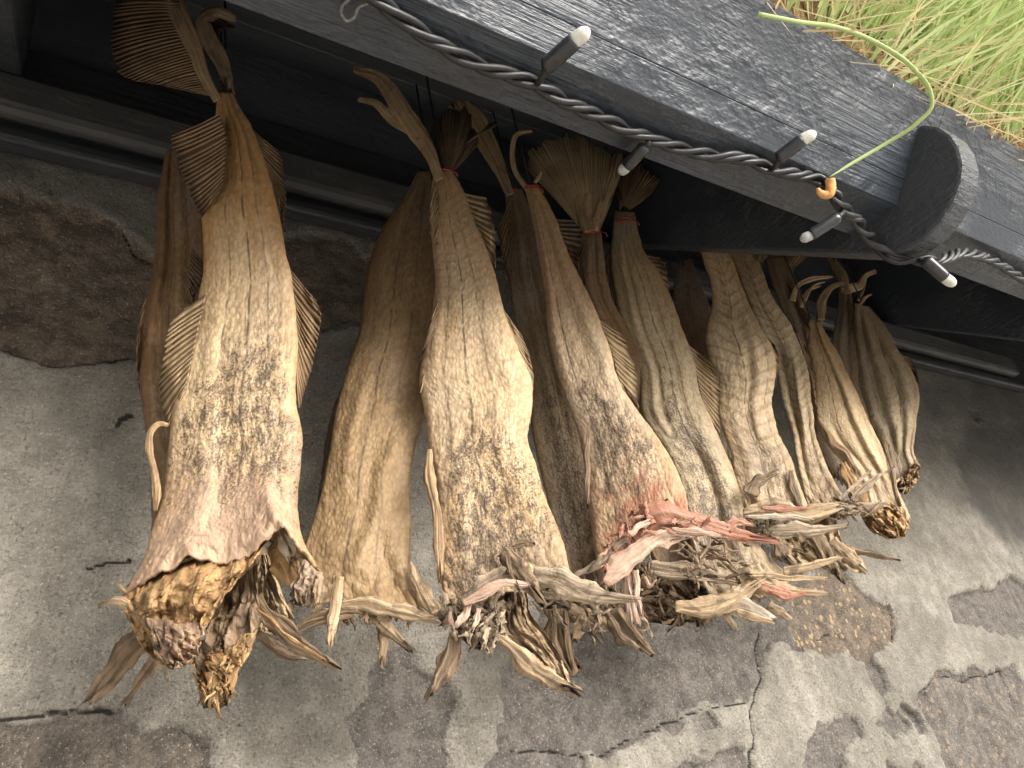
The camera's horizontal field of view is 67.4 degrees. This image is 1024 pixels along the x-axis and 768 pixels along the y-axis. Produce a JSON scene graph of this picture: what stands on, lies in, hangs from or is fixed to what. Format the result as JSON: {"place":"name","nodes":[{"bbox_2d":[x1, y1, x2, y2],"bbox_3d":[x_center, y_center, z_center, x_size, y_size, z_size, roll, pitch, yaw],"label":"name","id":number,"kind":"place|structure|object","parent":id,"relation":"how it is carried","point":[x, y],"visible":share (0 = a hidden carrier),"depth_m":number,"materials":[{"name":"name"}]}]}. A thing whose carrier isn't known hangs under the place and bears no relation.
{"place":"outdoors","nodes":[
{"label":"outdoors","id":0,"kind":"place"},
{"bbox_2d":[0,151,1023,767],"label":"stone wall","id":1,"kind":"structure","parent":0,"point":[912,657],"depth_m":0.80,"materials":[{"name":"grey stone"}]},
{"bbox_2d":[0,0,1023,392],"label":"roof eave","id":2,"kind":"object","parent":1,"relation":"on","point":[720,76],"depth_m":0.82,"materials":[{"name":"black paint"}]},
{"bbox_2d":[97,0,321,669],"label":"dried fish","id":3,"kind":"object","parent":2,"relation":"hanging from","point":[241,341],"visible":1,"depth_m":0.58},
{"bbox_2d":[80,30,342,719],"bbox_3d":[-0.258,-0.118,0.676,0.162,0.790,0.103,-27,-32,28],"label":"dried fish","id":4,"kind":"object","parent":2,"relation":"hanging from","point":[250,606],"visible":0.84,"depth_m":0.54},
{"bbox_2d":[340,0,368,22],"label":"wire hook","id":5,"kind":"object","parent":2,"relation":"attached to","point":[357,9],"visible":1,"depth_m":0.51,"materials":[{"name":"grey metal"}]},
{"bbox_2d":[287,84,450,668],"bbox_3d":[-0.138,-0.099,0.790,0.208,0.758,0.103,8,-33,-32],"label":"dried fish","id":6,"kind":"object","parent":2,"relation":"hanging from","point":[358,541],"visible":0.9,"depth_m":0.69},
{"bbox_2d":[353,66,644,704],"bbox_3d":[-0.043,-0.086,0.742,0.175,0.748,0.104,-3,-29,-15],"label":"dried fish","id":7,"kind":"object","parent":2,"relation":"hanging from","point":[497,541],"visible":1,"depth_m":0.67},
{"bbox_2d":[448,100,653,676],"bbox_3d":[0.016,-0.075,0.902,0.108,0.797,0.091,-7,-28,-8],"label":"dried fish","id":8,"kind":"object","parent":2,"relation":"hanging from","point":[557,444],"visible":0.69,"depth_m":0.84},
{"bbox_2d":[528,133,712,631],"bbox_3d":[0.132,-0.053,0.980,0.136,0.723,0.095,-1,-29,-19],"label":"dried fish","id":9,"kind":"object","parent":2,"relation":"hanging from","point":[580,177],"visible":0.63,"depth_m":1.04},
{"bbox_2d":[510,108,781,656],"bbox_3d":[0.102,-0.085,0.825,0.204,0.714,0.092,-10,-28,-3],"label":"dried fish","id":10,"kind":"object","parent":2,"relation":"hanging from","point":[636,503],"visible":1,"depth_m":0.76},
{"bbox_2d":[365,0,1023,286],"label":"string light","id":11,"kind":"object","parent":2,"relation":"attached to","point":[562,51],"visible":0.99,"depth_m":0.66,"materials":[{"name":"black rubber"}]},
{"bbox_2d":[673,251,731,460],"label":"dried fish","id":12,"kind":"object","parent":2,"relation":"hanging from","point":[692,306],"visible":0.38,"depth_m":1.18},
{"bbox_2d":[604,146,842,631],"bbox_3d":[0.187,-0.063,0.962,0.214,0.732,0.101,3,-31,-25],"label":"dried fish","id":13,"kind":"object","parent":2,"relation":"hanging from","point":[679,393],"visible":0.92,"depth_m":0.90},
{"bbox_2d":[700,252,848,565],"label":"dried fish","id":14,"kind":"object","parent":2,"relation":"hanging from","point":[742,354],"visible":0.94,"depth_m":0.92},
{"bbox_2d":[765,255,845,485],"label":"dried fish","id":15,"kind":"object","parent":2,"relation":"hanging from","point":[793,309],"visible":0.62,"depth_m":1.27},
{"bbox_2d":[729,253,900,584],"bbox_3d":[0.366,-0.053,1.084,0.169,0.681,0.087,-3,-29,-16],"label":"dried fish","id":16,"kind":"object","parent":2,"relation":"hanging from","point":[794,375],"visible":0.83,"depth_m":1.03},
{"bbox_2d":[816,178,835,198],"bbox_3d":[0.293,-0.181,0.713,0.020,0.018,0.013,-23,-30,22],"label":"cable hook","id":17,"kind":"object","parent":2,"relation":"attached to","point":[830,189],"visible":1,"depth_m":0.71,"materials":[{"name":"orange plastic"}]},
{"bbox_2d":[810,258,877,437],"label":"dried fish","id":18,"kind":"object","parent":2,"relation":"hanging from","point":[843,341],"visible":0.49,"depth_m":1.37},
{"bbox_2d":[757,12,934,177],"bbox_3d":[0.283,-0.258,0.686,0.214,0.087,0.096,8,-33,-32],"label":"grass blade","id":19,"kind":"object","parent":2,"relation":"on","point":[905,61],"depth_m":0.70,"materials":[{"name":"green plant"}]},
{"bbox_2d":[784,256,910,538],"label":"dried fish","id":20,"kind":"object","parent":2,"relation":"hanging from","point":[848,434],"visible":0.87,"depth_m":1.06},
{"bbox_2d":[841,258,920,494],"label":"dried fish","id":21,"kind":"object","parent":2,"relation":"hanging from","point":[888,380],"visible":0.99,"depth_m":1.24},
{"bbox_2d":[767,0,1023,160],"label":"grass","id":22,"kind":"structure","parent":2,"relation":"on","point":[970,51],"depth_m":0.80,"materials":[{"name":"green plant"}]}
]}

